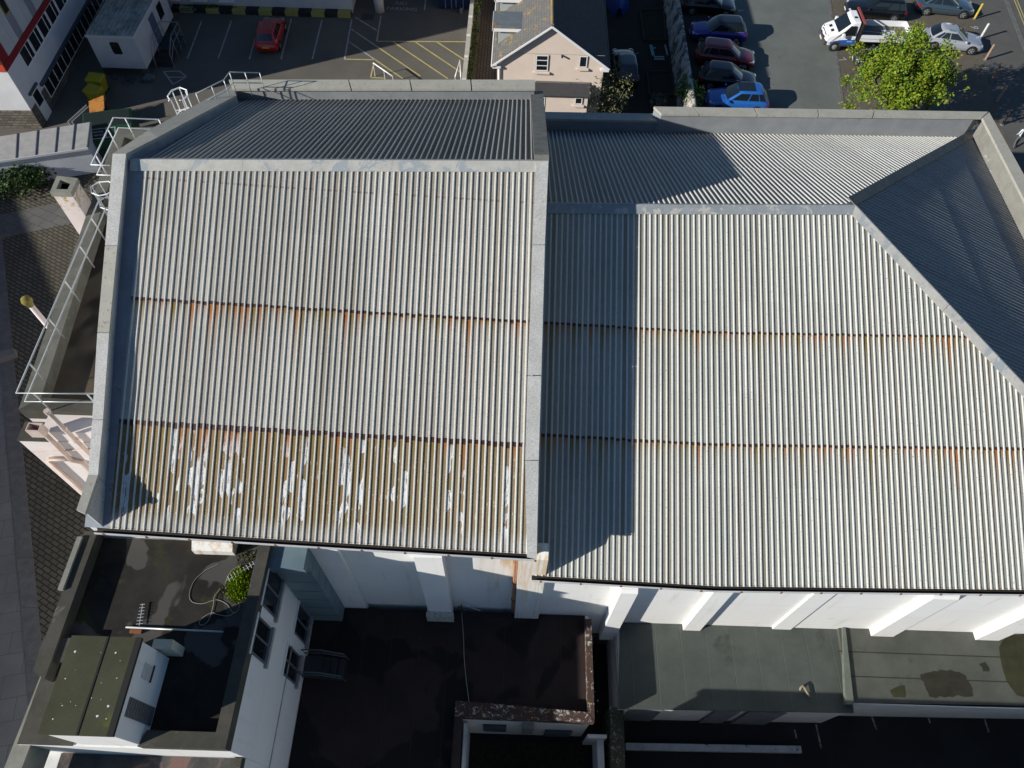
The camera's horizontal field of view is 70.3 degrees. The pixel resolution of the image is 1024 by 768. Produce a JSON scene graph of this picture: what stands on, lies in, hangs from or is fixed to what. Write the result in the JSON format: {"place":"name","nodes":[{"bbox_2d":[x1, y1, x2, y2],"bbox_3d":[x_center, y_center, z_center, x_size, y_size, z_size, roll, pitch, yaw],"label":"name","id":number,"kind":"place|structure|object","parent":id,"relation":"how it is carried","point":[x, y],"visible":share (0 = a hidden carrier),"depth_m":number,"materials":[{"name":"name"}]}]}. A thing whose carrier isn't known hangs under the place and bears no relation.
{"place":"outdoors","nodes":[
{"label":"outdoors","id":0,"kind":"place"},
{"bbox_2d":[0,370,28,767],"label":"street","id":1,"kind":"structure","parent":0,"point":[14,703],"depth_m":30.96,"materials":[{"name":"asphalt"}]},
{"bbox_2d":[0,172,100,661],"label":"brick paving","id":2,"kind":"structure","parent":0,"point":[37,262],"depth_m":39.22,"materials":[{"name":"brick"}]},
{"bbox_2d":[0,348,17,362],"bbox_3d":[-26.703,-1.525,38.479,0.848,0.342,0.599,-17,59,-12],"label":"street light","id":3,"kind":"object","parent":2,"relation":"on","point":[8,354],"visible":1,"depth_m":38.37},
{"bbox_2d":[0,162,56,199],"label":"shrub","id":4,"kind":"object","parent":2,"relation":"on","point":[29,177],"visible":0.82,"depth_m":44.63,"materials":[{"name":"green plant"}]},
{"bbox_2d":[20,295,48,328],"bbox_3d":[-18.423,-0.597,32.462,1.834,9.900,0.416,6,57,3],"label":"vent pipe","id":5,"kind":"object","parent":2,"relation":"on","point":[26,300],"visible":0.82,"depth_m":28.78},
{"bbox_2d":[0,203,70,237],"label":"flagstone path","id":6,"kind":"structure","parent":2,"relation":"on","point":[33,219],"depth_m":44.17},
{"bbox_2d":[0,121,102,180],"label":"lead roofed store","id":7,"kind":"structure","parent":2,"relation":"on","point":[68,151],"depth_m":45.20,"materials":[{"name":"grey"}]},
{"bbox_2d":[50,176,90,234],"bbox_3d":[-17.809,-4.486,33.886,0.897,12.400,0.970,2,57,0],"label":"square chimney","id":8,"kind":"object","parent":2,"relation":"on","point":[71,197],"visible":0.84,"depth_m":28.98,"materials":[{"name":"concrete"}]},
{"bbox_2d":[17,127,152,494],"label":"flat terrace","id":9,"kind":"structure","parent":2,"relation":"on","point":[56,439],"depth_m":26.15,"materials":[{"name":"concrete"}]},
{"bbox_2d":[16,197,108,410],"bbox_3d":[-14.841,-3.180,26.561,2.624,1.228,9.184,0,57,-1],"label":"guard railing","id":10,"kind":"object","parent":9,"relation":"on","point":[41,334],"visible":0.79,"depth_m":25.50,"materials":[{"name":"grey"}]},
{"bbox_2d":[90,181,109,214],"bbox_3d":[-16.334,-7.171,30.011,1.169,2.676,0.891,2,57,0],"label":"caged ladder","id":11,"kind":"object","parent":9,"relation":"attached to","point":[97,195],"visible":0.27,"depth_m":29.23,"materials":[{"name":"white"}]},
{"bbox_2d":[90,117,160,175],"bbox_3d":[-16.195,-9.848,30.839,2.008,1.128,3.059,2,57,0],"label":"guard railing","id":12,"kind":"object","parent":9,"relation":"on","point":[101,164],"visible":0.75,"depth_m":30.92,"materials":[{"name":"white"}]},
{"bbox_2d":[297,649,348,681],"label":"metal steps","id":13,"kind":"structure","parent":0,"point":[313,666],"depth_m":27.48,"materials":[{"name":"grey metal"}]},
{"bbox_2d":[0,0,1003,643],"bbox_3d":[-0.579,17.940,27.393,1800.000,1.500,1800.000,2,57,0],"label":"ground","id":14,"kind":"structure","parent":0,"point":[430,26],"depth_m":53.74,"materials":[{"name":"asphalt"}]},
{"bbox_2d":[0,222,41,702],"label":"kerb","id":15,"kind":"structure","parent":14,"relation":"on","point":[32,641],"depth_m":34.09,"materials":[{"name":"concrete"}]},
{"bbox_2d":[0,0,104,127],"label":"tower block","id":16,"kind":"structure","parent":14,"relation":"on","point":[43,43],"depth_m":48.48,"materials":[{"name":"paint"}]},
{"bbox_2d":[0,0,9,15],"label":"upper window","id":17,"kind":"structure","parent":16,"relation":"in","point":[4,7],"depth_m":45.06,"materials":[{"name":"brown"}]},
{"bbox_2d":[19,39,35,68],"bbox_3d":[-31.532,-21.488,47.335,0.050,1.140,1.500,0,57,-1],"label":"window","id":18,"kind":"structure","parent":16,"relation":"in","point":[27,53],"depth_m":47.28,"materials":[{"name":"white"}]},
{"bbox_2d":[28,26,44,53],"bbox_3d":[-31.553,-22.843,48.222,0.050,1.140,1.500,0,57,-1],"label":"window","id":19,"kind":"structure","parent":16,"relation":"in","point":[35,38],"depth_m":48.20,"materials":[{"name":"white"}]},
{"bbox_2d":[31,87,51,120],"bbox_3d":[-31.537,-18.797,48.707,0.095,2.000,1.000,0,57,-1],"label":"door","id":20,"kind":"structure","parent":16,"relation":"in","point":[37,97],"depth_m":48.67,"materials":[{"name":"white"}]},
{"bbox_2d":[36,12,52,39],"bbox_3d":[-31.574,-24.199,49.109,0.050,1.140,1.500,0,57,-1],"label":"window","id":21,"kind":"structure","parent":16,"relation":"in","point":[44,25],"depth_m":49.06,"materials":[{"name":"white"}]},
{"bbox_2d":[44,77,55,97],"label":"window","id":22,"kind":"structure","parent":16,"relation":"in","point":[48,85],"depth_m":49.52,"materials":[{"name":"black"}]},
{"bbox_2d":[45,0,59,25],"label":"window","id":23,"kind":"structure","parent":16,"relation":"in","point":[52,12],"depth_m":49.95,"materials":[{"name":"white"}]},
{"bbox_2d":[49,70,59,89],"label":"window","id":24,"kind":"structure","parent":16,"relation":"in","point":[54,80],"depth_m":50.08,"materials":[{"name":"black"}]},
{"bbox_2d":[53,63,63,81],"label":"window","id":25,"kind":"structure","parent":16,"relation":"in","point":[56,69],"depth_m":50.53,"materials":[{"name":"black"}]},
{"bbox_2d":[54,0,67,12],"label":"window","id":26,"kind":"structure","parent":16,"relation":"in","point":[60,4],"depth_m":50.88,"materials":[{"name":"white"}]},
{"bbox_2d":[57,55,67,73],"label":"window","id":27,"kind":"structure","parent":16,"relation":"in","point":[63,67],"depth_m":51.00,"materials":[{"name":"black"}]},
{"bbox_2d":[61,48,71,66],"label":"window","id":28,"kind":"structure","parent":16,"relation":"in","point":[67,60],"depth_m":51.48,"materials":[{"name":"black"}]},
{"bbox_2d":[65,41,74,59],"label":"window","id":29,"kind":"structure","parent":16,"relation":"in","point":[68,47],"depth_m":51.97,"materials":[{"name":"black"}]},
{"bbox_2d":[69,34,78,52],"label":"window","id":30,"kind":"structure","parent":16,"relation":"in","point":[73,42],"depth_m":52.40,"materials":[{"name":"black"}]},
{"bbox_2d":[73,27,82,45],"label":"window","id":31,"kind":"structure","parent":16,"relation":"in","point":[76,34],"depth_m":52.84,"materials":[{"name":"black"}]},
{"bbox_2d":[77,21,85,38],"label":"window","id":32,"kind":"structure","parent":16,"relation":"in","point":[80,27],"depth_m":53.34,"materials":[{"name":"black"}]},
{"bbox_2d":[84,8,92,25],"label":"window","id":33,"kind":"structure","parent":16,"relation":"in","point":[87,14],"depth_m":54.26,"materials":[{"name":"black"}]},
{"bbox_2d":[72,106,88,123],"bbox_3d":[-28.579,-17.743,48.675,0.135,0.904,1.929,17,58,10],"label":"insulation board","id":34,"kind":"object","parent":14,"relation":"on","point":[78,119],"visible":0.21,"depth_m":48.31,"materials":[{"name":"grey"}]},
{"bbox_2d":[82,83,107,101],"bbox_3d":[-28.532,-19.779,49.868,1.150,1.232,0.860,19,58,11],"label":"wheeled bin","id":35,"kind":"object","parent":14,"relation":"on","point":[91,91],"visible":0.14,"depth_m":49.42,"materials":[{"name":"yellow"}]},
{"bbox_2d":[84,72,109,94],"bbox_3d":[-28.803,-20.881,50.584,1.150,1.232,0.860,9,57,4],"label":"wheeled bin","id":36,"kind":"object","parent":14,"relation":"on","point":[99,79],"visible":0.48,"depth_m":50.15,"materials":[{"name":"yellow"}]},
{"bbox_2d":[87,93,110,112],"bbox_3d":[-27.413,-18.052,48.533,1.010,1.620,1.841,-16,59,-12],"label":"bin","id":37,"kind":"object","parent":14,"relation":"on","point":[97,104],"visible":0.46,"depth_m":48.03,"materials":[{"name":"orange"}]},
{"bbox_2d":[82,108,139,157],"bbox_3d":[-25.983,-16.268,47.165,3.000,1.805,2.300,-10,58,-8],"label":"flat roof","id":38,"kind":"object","parent":14,"relation":"on","point":[100,121],"visible":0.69,"depth_m":46.72,"materials":[{"name":"green"}]},
{"bbox_2d":[84,0,173,74],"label":"portable cabin","id":39,"kind":"object","parent":14,"relation":"on","point":[119,34],"visible":0.97,"depth_m":51.07,"materials":[{"name":"grey"}]},
{"bbox_2d":[109,42,122,53],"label":"window","id":40,"kind":"structure","parent":39,"relation":"in","point":[115,47],"depth_m":50.38,"materials":[{"name":"black glass"}]},
{"bbox_2d":[148,12,162,44],"bbox_3d":[-25.813,-25.747,52.632,0.040,1.950,0.950,2,57,0],"label":"door","id":41,"kind":"structure","parent":39,"relation":"in","point":[152,21],"depth_m":52.48,"materials":[{"name":"blue"}]},
{"bbox_2d":[156,0,164,19],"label":"window","id":42,"kind":"structure","parent":39,"relation":"in","point":[159,8],"depth_m":53.23,"materials":[{"name":"black glass"}]},
{"bbox_2d":[4,531,313,767],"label":"flat roof block","id":43,"kind":"structure","parent":14,"relation":"on","point":[229,696],"depth_m":22.29,"materials":[{"name":"grey concrete"}]},
{"bbox_2d":[37,635,184,746],"bbox_3d":[-10.968,8.858,20.857,2.199,3.916,2.729,2,57,0],"label":"stair hut","id":44,"kind":"object","parent":43,"relation":"on","point":[106,690],"visible":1,"depth_m":19.38,"materials":[{"name":"green fabric"}]},
{"bbox_2d":[124,697,154,725],"bbox_3d":[-10.234,9.039,20.047,0.035,1.700,0.478,2,57,0],"label":"slatted door","id":45,"kind":"structure","parent":44,"relation":"in","point":[137,710],"depth_m":19.98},
{"bbox_2d":[141,662,155,682],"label":"blocked window","id":46,"kind":"structure","parent":44,"relation":"in","point":[148,670],"depth_m":20.41,"materials":[{"name":"paint"}]},
{"bbox_2d":[125,626,223,633],"bbox_3d":[-10.244,7.503,22.070,2.976,0.138,0.188,2,57,0],"label":"aerial mast","id":47,"kind":"object","parent":43,"relation":"on","point":[136,630],"visible":1,"depth_m":22.04,"materials":[{"name":"grey"}]},
{"bbox_2d":[225,565,251,603],"bbox_3d":[-8.598,6.254,22.837,0.858,0.314,1.250,2,57,0],"label":"moss clump","id":48,"kind":"object","parent":43,"relation":"on","point":[233,583],"visible":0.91,"depth_m":22.85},
{"bbox_2d":[249,612,275,668],"bbox_3d":[-7.793,8.017,22.688,0.110,1.920,1.259,2,57,0],"label":"window","id":49,"kind":"structure","parent":43,"relation":"in","point":[265,634],"depth_m":22.85,"materials":[{"name":"black glass"}]},
{"bbox_2d":[260,568,285,622],"bbox_3d":[-7.752,6.746,23.618,0.110,1.920,1.468,2,57,0],"label":"window","id":50,"kind":"structure","parent":43,"relation":"in","point":[275,588],"depth_m":23.78,"materials":[{"name":"black glass"}]},
{"bbox_2d":[281,641,303,688],"bbox_3d":[-7.859,10.090,26.035,0.110,2.220,1.159,2,57,0],"label":"window","id":51,"kind":"structure","parent":43,"relation":"in","point":[295,663],"depth_m":26.12,"materials":[{"name":"black glass"}]},
{"bbox_2d":[292,600,312,648],"bbox_3d":[-7.825,9.025,27.220,0.110,2.220,1.215,2,57,0],"label":"window","id":52,"kind":"structure","parent":43,"relation":"in","point":[302,626],"depth_m":27.30,"materials":[{"name":"black glass"}]},
{"bbox_2d":[151,21,185,67],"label":"cabin steps","id":53,"kind":"structure","parent":14,"relation":"on","point":[169,43],"depth_m":52.93,"materials":[{"name":"grey metal"}]},
{"bbox_2d":[105,0,355,12],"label":"long white building","id":54,"kind":"structure","parent":14,"relation":"on","point":[336,4],"depth_m":56.52,"materials":[{"name":"grey"}]},
{"bbox_2d":[171,4,351,17],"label":"painted kerb","id":55,"kind":"structure","parent":14,"relation":"on","point":[291,11],"depth_m":56.53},
{"bbox_2d":[181,4,236,8],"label":"kerb weeds","id":56,"kind":"object","parent":55,"relation":"on","point":[208,5],"visible":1,"depth_m":56.48,"materials":[{"name":"green plant"}]},
{"bbox_2d":[254,17,286,51],"bbox_3d":[-18.093,-26.358,54.265,2.015,1.527,4.018,2,57,0],"label":"parked car","id":57,"kind":"object","parent":14,"relation":"on","point":[269,34],"visible":1,"depth_m":53.31,"materials":[{"name":"red paint"}]},
{"bbox_2d":[164,0,425,84],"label":"bay markings","id":58,"kind":"object","parent":14,"relation":"on","point":[172,83],"visible":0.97,"depth_m":54.73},
{"bbox_2d":[76,80,548,621],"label":"theatre hall","id":59,"kind":"structure","parent":14,"relation":"on","point":[320,328],"depth_m":23.63,"materials":[{"name":"paint"}]},
{"bbox_2d":[167,87,191,114],"bbox_3d":[-14.244,-11.539,32.019,0.864,2.976,1.173,-17,59,-12],"label":"caged ladder","id":60,"kind":"object","parent":59,"relation":"attached to","point":[184,98],"visible":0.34,"depth_m":31.18,"materials":[{"name":"white"}]},
{"bbox_2d":[196,72,266,102],"bbox_3d":[-12.222,-12.637,31.198,2.940,1.424,0.912,-37,65,-22],"label":"guard railing","id":61,"kind":"object","parent":59,"relation":"on","point":[215,96],"visible":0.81,"depth_m":31.22,"materials":[{"name":"grey"}]},
{"bbox_2d":[373,0,384,13],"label":"white pillar","id":62,"kind":"structure","parent":14,"relation":"on","point":[379,6],"depth_m":56.65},
{"bbox_2d":[344,41,465,78],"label":"hatch markings","id":63,"kind":"object","parent":14,"relation":"on","point":[412,55],"visible":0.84,"depth_m":53.88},
{"bbox_2d":[438,0,469,8],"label":"blue container","id":64,"kind":"object","parent":14,"relation":"on","point":[458,4],"visible":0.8,"depth_m":57.18,"materials":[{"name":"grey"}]},
{"bbox_2d":[462,0,473,79],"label":"boundary wall","id":65,"kind":"structure","parent":14,"relation":"on","point":[468,40],"depth_m":52.50,"materials":[{"name":"grey"}]},
{"bbox_2d":[467,0,482,82],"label":"ivy hedge","id":66,"kind":"object","parent":14,"relation":"on","point":[472,58],"visible":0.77,"depth_m":53.40,"materials":[{"name":"green plant"}]},
{"bbox_2d":[475,0,496,79],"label":"side alley","id":67,"kind":"structure","parent":14,"relation":"on","point":[485,70],"depth_m":55.03,"materials":[{"name":"brick"}]},
{"bbox_2d":[491,0,610,112],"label":"gabled house","id":68,"kind":"structure","parent":14,"relation":"on","point":[553,49],"depth_m":44.86,"materials":[{"name":"paint"}]},
{"bbox_2d":[533,54,549,74],"bbox_3d":[1.839,-19.628,44.648,0.995,1.277,0.139,2,57,0],"label":"window","id":69,"kind":"structure","parent":68,"relation":"in","point":[541,60],"depth_m":44.70,"materials":[{"name":"beige"}]},
{"bbox_2d":[576,55,588,70],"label":"window","id":70,"kind":"structure","parent":68,"relation":"in","point":[583,59],"depth_m":44.57,"materials":[{"name":"beige"}]},
{"bbox_2d":[598,0,676,113],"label":"back yard","id":71,"kind":"structure","parent":14,"relation":"on","point":[625,31],"depth_m":54.99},
{"bbox_2d":[570,60,632,112],"bbox_3d":[5.369,-18.534,47.444,4.803,5.153,3.709,2,57,0],"label":"shrub","id":72,"kind":"object","parent":71,"relation":"on","point":[600,109],"visible":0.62,"depth_m":46.60,"materials":[{"name":"green plant"}]},
{"bbox_2d":[605,0,628,15],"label":"tarpaulin cover","id":73,"kind":"object","parent":71,"relation":"on","point":[613,6],"visible":1,"depth_m":57.47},
{"bbox_2d":[610,49,639,85],"bbox_3d":[8.210,-23.269,52.786,2.033,1.547,4.183,2,57,0],"label":"parked car","id":74,"kind":"object","parent":71,"relation":"on","point":[626,59],"visible":0.94,"depth_m":51.76,"materials":[{"name":"grey metal"}]},
{"bbox_2d":[639,8,666,41],"bbox_3d":[11.037,-28.019,56.722,1.943,0.240,4.432,2,57,0],"label":"garden bed","id":75,"kind":"object","parent":71,"relation":"on","point":[653,25],"visible":1,"depth_m":56.64,"materials":[{"name":"soil"}]},
{"bbox_2d":[649,45,667,59],"bbox_3d":[10.998,-24.830,54.334,1.318,0.150,1.839,2,57,0],"label":"garden bench","id":76,"kind":"object","parent":71,"relation":"on","point":[653,54],"visible":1,"depth_m":54.21,"materials":[{"name":"grey paint"}]},
{"bbox_2d":[650,92,667,106],"bbox_3d":[10.278,-19.884,50.986,1.305,0.898,1.510,11,57,6],"label":"shrub","id":77,"kind":"object","parent":71,"relation":"on","point":[657,100],"visible":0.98,"depth_m":50.80,"materials":[{"name":"green plant"}]},
{"bbox_2d":[646,70,674,96],"bbox_3d":[10.744,-21.728,52.596,1.960,0.240,2.923,2,57,0],"label":"garden bed","id":78,"kind":"object","parent":71,"relation":"on","point":[661,81],"visible":0.93,"depth_m":52.61,"materials":[{"name":"soil"}]},
{"bbox_2d":[663,0,696,106],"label":"stone yard wall","id":79,"kind":"structure","parent":71,"relation":"on","point":[679,55],"depth_m":53.06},
{"bbox_2d":[672,73,705,106],"bbox_3d":[12.167,-20.022,50.264,2.452,2.314,2.230,39,64,22],"label":"shrub","id":80,"kind":"object","parent":71,"relation":"on","point":[683,89],"visible":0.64,"depth_m":50.05,"materials":[{"name":"green plant"}]},
{"bbox_2d":[680,0,748,106],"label":"brick bays","id":81,"kind":"object","parent":14,"relation":"on","point":[688,20],"depth_m":55.52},
{"bbox_2d":[681,0,735,15],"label":"parked car","id":82,"kind":"object","parent":81,"relation":"on","point":[694,7],"visible":0.91,"depth_m":57.10,"materials":[{"name":"black paint"}]},
{"bbox_2d":[689,14,746,43],"bbox_3d":[15.760,-27.130,55.438,4.322,1.607,2.095,2,57,0],"label":"parked car","id":83,"kind":"object","parent":81,"relation":"on","point":[732,28],"visible":0.91,"depth_m":54.91,"materials":[{"name":"blue paint"}]},
{"bbox_2d":[695,37,754,70],"bbox_3d":[15.821,-24.433,53.679,4.407,1.597,2.096,9,57,4],"label":"parked car","id":84,"kind":"object","parent":81,"relation":"on","point":[708,49],"visible":0.87,"depth_m":53.17,"materials":[{"name":"red paint"}]},
{"bbox_2d":[699,60,756,89],"bbox_3d":[15.557,-22.113,52.184,4.153,1.547,2.056,9,57,4],"label":"parked car","id":85,"kind":"object","parent":81,"relation":"on","point":[713,74],"visible":0.79,"depth_m":51.72,"materials":[{"name":"black paint"}]},
{"bbox_2d":[705,82,768,107],"bbox_3d":[15.770,-20.082,50.786,4.314,1.667,2.096,2,57,0],"label":"parked car","id":86,"kind":"object","parent":81,"relation":"on","point":[745,95],"visible":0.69,"depth_m":50.26,"materials":[{"name":"blue paint"}]},
{"bbox_2d":[470,644,1023,767],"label":"yard","id":87,"kind":"structure","parent":14,"relation":"on","point":[889,742],"depth_m":30.49,"materials":[{"name":"asphalt"}]},
{"bbox_2d":[288,608,594,767],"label":"brown roof extension","id":88,"kind":"object","parent":87,"relation":"on","point":[398,698],"visible":0.97,"depth_m":27.65,"materials":[{"name":"fabric"}]},
{"bbox_2d":[268,546,344,620],"bbox_3d":[-7.210,7.313,26.083,1.140,6.800,0.875,2,57,0],"label":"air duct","id":89,"kind":"object","parent":88,"relation":"on","point":[299,570],"visible":0.84,"depth_m":24.95,"materials":[{"name":"grey"}]},
{"bbox_2d":[468,740,587,767],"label":"light well floor","id":90,"kind":"structure","parent":87,"relation":"on","point":[499,754],"depth_m":30.01,"materials":[{"name":"soil"}]},
{"bbox_2d":[461,723,606,767],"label":"light well wall","id":91,"kind":"structure","parent":87,"relation":"on","point":[596,741],"depth_m":28.56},
{"bbox_2d":[603,707,624,767],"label":"yard wall","id":92,"kind":"structure","parent":87,"relation":"on","point":[614,741],"depth_m":28.52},
{"bbox_2d":[625,743,801,753],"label":"white wall","id":93,"kind":"structure","parent":87,"relation":"on","point":[712,748],"depth_m":30.03,"materials":[{"name":"paint"}]},
{"bbox_2d":[607,623,853,724],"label":"garage block","id":94,"kind":"structure","parent":87,"relation":"on","point":[734,675],"depth_m":28.96,"materials":[{"name":"grey concrete"}]},
{"bbox_2d":[624,709,662,720],"bbox_3d":[5.260,13.456,29.586,1.268,2.950,0.034,2,57,0],"label":"door","id":95,"kind":"structure","parent":94,"relation":"in","point":[632,714],"depth_m":29.57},
{"bbox_2d":[698,711,740,723],"bbox_3d":[8.415,13.558,29.586,0.972,2.950,0.034,2,57,0],"label":"door","id":96,"kind":"structure","parent":94,"relation":"in","point":[718,717],"depth_m":29.47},
{"bbox_2d":[730,711,786,724],"bbox_3d":[9.974,13.608,29.586,1.452,2.950,0.034,2,57,0],"label":"door","id":97,"kind":"structure","parent":94,"relation":"in","point":[751,717],"depth_m":29.41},
{"bbox_2d":[794,716,988,748],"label":"yard markings","id":98,"kind":"object","parent":87,"relation":"on","point":[875,728],"visible":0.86,"depth_m":30.82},
{"bbox_2d":[837,628,1023,718],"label":"garage block","id":99,"kind":"structure","parent":87,"relation":"on","point":[910,673],"depth_m":28.86,"materials":[{"name":"grey concrete"}]},
{"bbox_2d":[532,107,1023,640],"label":"hipped hall","id":100,"kind":"structure","parent":14,"relation":"on","point":[782,367],"depth_m":25.86,"materials":[{"name":"paint"}]},
{"bbox_2d":[734,0,841,110],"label":"car park","id":101,"kind":"structure","parent":14,"relation":"on","point":[794,67],"depth_m":55.16,"materials":[{"name":"asphalt"}]},
{"bbox_2d":[828,0,844,108],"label":"kerb","id":102,"kind":"structure","parent":14,"relation":"on","point":[837,59],"depth_m":54.18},
{"bbox_2d":[831,0,1009,148],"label":"brick bays","id":103,"kind":"object","parent":14,"relation":"on","point":[978,96],"visible":0.2,"depth_m":53.70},
{"bbox_2d":[818,7,912,51],"bbox_3d":[26.778,-26.696,54.943,6.485,2.380,2.560,2,57,0],"label":"flatbed truck","id":104,"kind":"object","parent":103,"relation":"on","point":[847,28],"visible":0.8,"depth_m":54.64,"materials":[{"name":"white"}]},
{"bbox_2d":[844,0,906,20],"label":"parked car","id":105,"kind":"object","parent":103,"relation":"on","point":[893,10],"visible":0.82,"depth_m":57.08,"materials":[{"name":"black paint"}]},
{"bbox_2d":[852,44,912,73],"bbox_3d":[27.549,-24.148,53.782,4.356,1.527,2.096,9,57,4],"label":"parked car","id":106,"kind":"object","parent":103,"relation":"on","point":[856,55],"visible":0.07,"depth_m":53.85,"materials":[{"name":"grey metal"}]},
{"bbox_2d":[838,20,969,112],"bbox_3d":[25.604,-19.631,47.426,7.485,7.143,6.648,2,57,0],"label":"yellow green tree","id":107,"kind":"object","parent":103,"relation":"on","point":[922,83],"visible":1,"depth_m":46.30,"materials":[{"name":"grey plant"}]},
{"bbox_2d":[912,0,973,18],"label":"parked car","id":108,"kind":"object","parent":103,"relation":"on","point":[962,9],"visible":1,"depth_m":57.72,"materials":[{"name":"blue paint"}]},
{"bbox_2d":[920,22,982,54],"bbox_3d":[33.641,-26.430,55.417,4.558,1.507,2.096,10,57,5],"label":"parked car","id":109,"kind":"object","parent":103,"relation":"on","point":[969,43],"visible":0.9,"depth_m":54.96,"materials":[{"name":"silver metal"}]},
{"bbox_2d":[1004,0,1023,49],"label":"kerb","id":110,"kind":"structure","parent":14,"relation":"on","point":[1015,23],"depth_m":57.90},
{"bbox_2d":[969,0,1023,173],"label":"pavement","id":111,"kind":"structure","parent":0,"point":[1007,52],"depth_m":54.86,"materials":[{"name":"concrete"}]},
{"bbox_2d":[1009,0,1023,37],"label":"road","id":112,"kind":"structure","parent":0,"point":[1017,14],"depth_m":58.86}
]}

